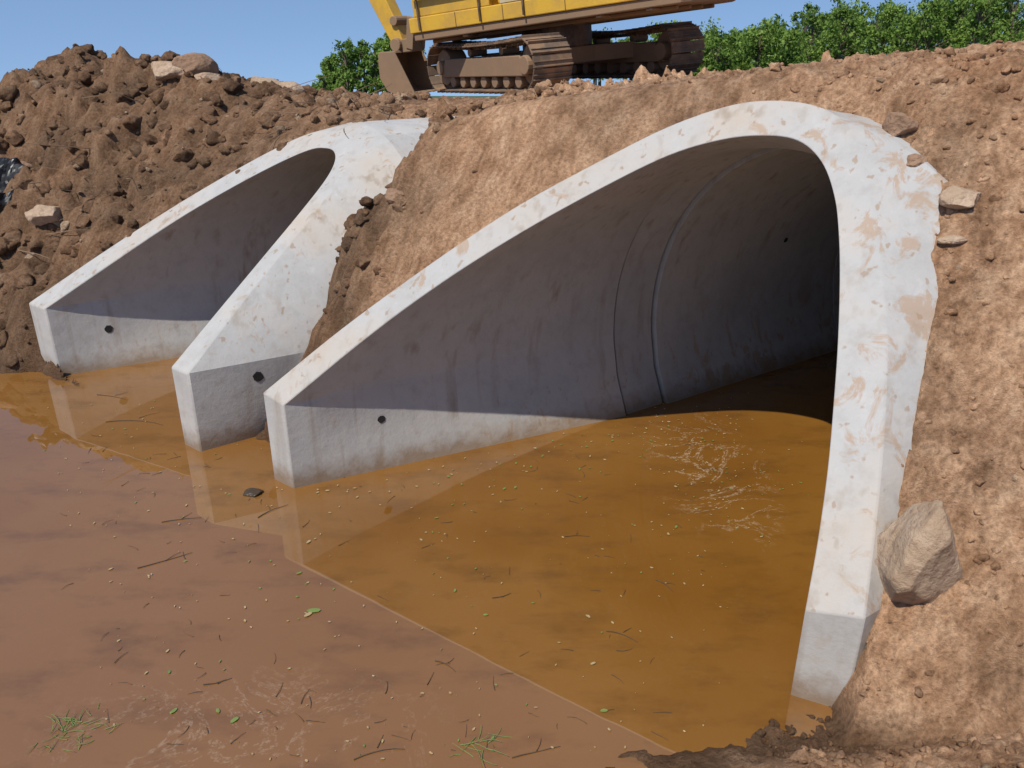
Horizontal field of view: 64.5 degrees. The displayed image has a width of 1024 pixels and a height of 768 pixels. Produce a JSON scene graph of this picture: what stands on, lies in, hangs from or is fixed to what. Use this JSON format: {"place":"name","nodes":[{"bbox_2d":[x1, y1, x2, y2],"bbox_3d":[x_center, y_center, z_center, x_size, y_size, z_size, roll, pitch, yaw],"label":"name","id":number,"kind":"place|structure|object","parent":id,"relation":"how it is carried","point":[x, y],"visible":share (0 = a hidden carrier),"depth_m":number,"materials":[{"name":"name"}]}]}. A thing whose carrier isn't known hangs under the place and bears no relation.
{"place":"outdoors","nodes":[
{"label":"outdoors","id":0,"kind":"place"},
{"bbox_2d":[0,350,836,767],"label":"water","id":1,"kind":"structure","parent":0,"point":[712,674],"depth_m":4.18,"materials":[{"name":"brown liquid"}]},
{"bbox_2d":[25,702,122,753],"bbox_3d":[-1.772,1.403,3.320,0.333,0.025,0.279,0,23,0],"label":"grass tuft","id":2,"kind":"object","parent":1,"relation":"on","point":[72,722],"visible":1,"depth_m":3.33,"materials":[{"name":"green plant"}]},
{"bbox_2d":[243,488,263,497],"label":"boulder","id":3,"kind":"object","parent":1,"relation":"in","point":[252,492],"visible":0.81,"depth_m":5.03,"materials":[{"name":"grey stone"}]},
{"bbox_2d":[48,391,801,761],"bbox_3d":[-0.560,0.719,4.949,5.527,0.009,4.076,-3,23,-8],"label":"floating debris","id":4,"kind":"object","parent":1,"relation":"on","point":[310,611],"visible":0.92,"depth_m":4.09,"materials":[{"name":"green plant"}]},
{"bbox_2d":[448,727,509,766],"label":"grass tuft","id":5,"kind":"object","parent":1,"relation":"on","point":[480,745],"visible":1,"depth_m":3.23,"materials":[{"name":"green plant"}]},
{"bbox_2d":[0,40,1023,767],"bbox_3d":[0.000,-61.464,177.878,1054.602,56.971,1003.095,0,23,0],"label":"ground","id":6,"kind":"structure","parent":0,"point":[514,154],"depth_m":4.07,"materials":[{"name":"soil"}]},
{"bbox_2d":[0,157,32,205],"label":"plastic sheet","id":7,"kind":"object","parent":6,"relation":"on","point":[10,169],"visible":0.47,"depth_m":7.83,"materials":[{"name":"black plastic"}]},
{"bbox_2d":[20,161,32,166],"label":"boulder","id":8,"kind":"object","parent":6,"relation":"on","point":[26,163],"visible":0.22,"depth_m":7.98,"materials":[{"name":"beige stone"}]},
{"bbox_2d":[24,204,60,225],"bbox_3d":[-4.242,-1.536,7.334,0.304,0.187,0.276,7,29,-3],"label":"boulder","id":9,"kind":"object","parent":6,"relation":"on","point":[40,215],"visible":0.99,"depth_m":7.26,"materials":[{"name":"beige stone"}]},
{"bbox_2d":[151,61,182,81],"bbox_3d":[-3.393,-3.098,8.029,0.387,0.204,0.266,-4,26,2],"label":"boulder","id":10,"kind":"object","parent":6,"relation":"on","point":[164,70],"visible":0.83,"depth_m":7.93,"materials":[{"name":"beige stone"}]},
{"bbox_2d":[171,52,218,78],"bbox_3d":[-3.146,-3.146,8.103,0.334,0.310,0.407,2,23,4],"label":"boulder","id":11,"kind":"object","parent":6,"relation":"on","point":[195,63],"visible":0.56,"depth_m":7.97,"materials":[{"name":"beige stone"}]},
{"bbox_2d":[18,66,396,258],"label":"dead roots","id":12,"kind":"object","parent":6,"relation":"on","point":[178,143],"visible":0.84,"depth_m":7.25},
{"bbox_2d":[194,72,221,79],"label":"boulder","id":13,"kind":"object","parent":6,"relation":"on","point":[212,76],"visible":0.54,"depth_m":7.85,"materials":[{"name":"beige stone"}]},
{"bbox_2d":[29,116,454,451],"bbox_3d":[1.325,-1.535,8.723,11.250,2.769,2.528,-15,27,-32],"label":"concrete culvert","id":14,"kind":"object","parent":6,"relation":"on","point":[219,288],"visible":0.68,"depth_m":6.62,"materials":[{"name":"concrete"}]},
{"bbox_2d":[250,76,279,83],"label":"boulder","id":15,"kind":"object","parent":6,"relation":"on","point":[259,79],"visible":0.2,"depth_m":8.31,"materials":[{"name":"beige stone"}]},
{"bbox_2d":[278,81,305,92],"bbox_3d":[-2.180,-2.908,7.992,0.288,0.152,0.180,10,31,-4],"label":"boulder","id":16,"kind":"object","parent":6,"relation":"on","point":[300,88],"visible":0.45,"depth_m":7.93,"materials":[{"name":"beige stone"}]},
{"bbox_2d":[311,32,430,94],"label":"tree line","id":17,"kind":"object","parent":6,"relation":"on","point":[348,75],"visible":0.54,"depth_m":50.25,"materials":[{"name":"green plant"}]},
{"bbox_2d":[385,188,403,203],"bbox_3d":[-0.767,-1.258,5.439,0.154,0.110,0.108,5,24,12],"label":"boulder","id":18,"kind":"object","parent":6,"relation":"on","point":[390,195],"visible":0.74,"depth_m":5.41,"materials":[{"name":"beige stone"}]},
{"bbox_2d":[0,48,1020,767],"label":"stones","id":19,"kind":"object","parent":6,"relation":"on","point":[64,226],"visible":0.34,"depth_m":7.21,"materials":[{"name":"stone"}]},
{"bbox_2d":[0,40,1023,767],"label":"dirt clods","id":20,"kind":"object","parent":6,"relation":"on","point":[154,94],"visible":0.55,"depth_m":7.01,"materials":[{"name":"soil"}]},
{"bbox_2d":[369,0,734,93],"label":"excavator","id":21,"kind":"object","parent":6,"relation":"on","point":[554,39],"visible":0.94,"depth_m":13.38,"materials":[{"name":"metal"}]},
{"bbox_2d":[264,101,947,706],"bbox_3d":[4.973,-1.011,7.075,13.433,3.092,3.256,-14,27,-30],"label":"concrete culvert","id":22,"kind":"object","parent":6,"relation":"on","point":[708,251],"visible":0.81,"depth_m":5.12,"materials":[{"name":"concrete"}]},
{"bbox_2d":[582,0,1023,85],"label":"tree line","id":23,"kind":"object","parent":6,"relation":"on","point":[944,24],"visible":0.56,"depth_m":45.19,"materials":[{"name":"green plant"}]},
{"bbox_2d":[882,112,918,136],"bbox_3d":[1.917,-1.258,3.977,0.162,0.150,0.165,-18,29,-36],"label":"boulder","id":24,"kind":"object","parent":6,"relation":"on","point":[894,124],"visible":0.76,"depth_m":3.92,"materials":[{"name":"beige stone"}]},
{"bbox_2d":[906,153,926,166],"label":"boulder","id":25,"kind":"object","parent":6,"relation":"on","point":[914,160],"visible":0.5,"depth_m":3.80,"materials":[{"name":"beige stone"}]},
{"bbox_2d":[877,500,962,603],"bbox_3d":[1.616,0.683,3.236,0.355,0.546,0.273,-9,30,-15],"label":"boulder","id":26,"kind":"object","parent":6,"relation":"on","point":[918,562],"visible":0.86,"depth_m":3.12,"materials":[{"name":"beige stone"}]},
{"bbox_2d":[937,235,967,243],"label":"boulder","id":27,"kind":"object","parent":6,"relation":"on","point":[955,239],"visible":1,"depth_m":3.60,"materials":[{"name":"beige stone"}]},
{"bbox_2d":[939,185,980,209],"bbox_3d":[2.025,-0.837,3.659,0.182,0.101,0.141,7,24,17],"label":"boulder","id":28,"kind":"object","parent":6,"relation":"on","point":[955,197],"visible":0.98,"depth_m":3.62,"materials":[{"name":"beige stone"}]},
{"bbox_2d":[0,0,1023,95],"label":"sky","id":29,"kind":"structure","parent":0,"point":[282,40],"materials":[{"name":"blue"}]}
]}

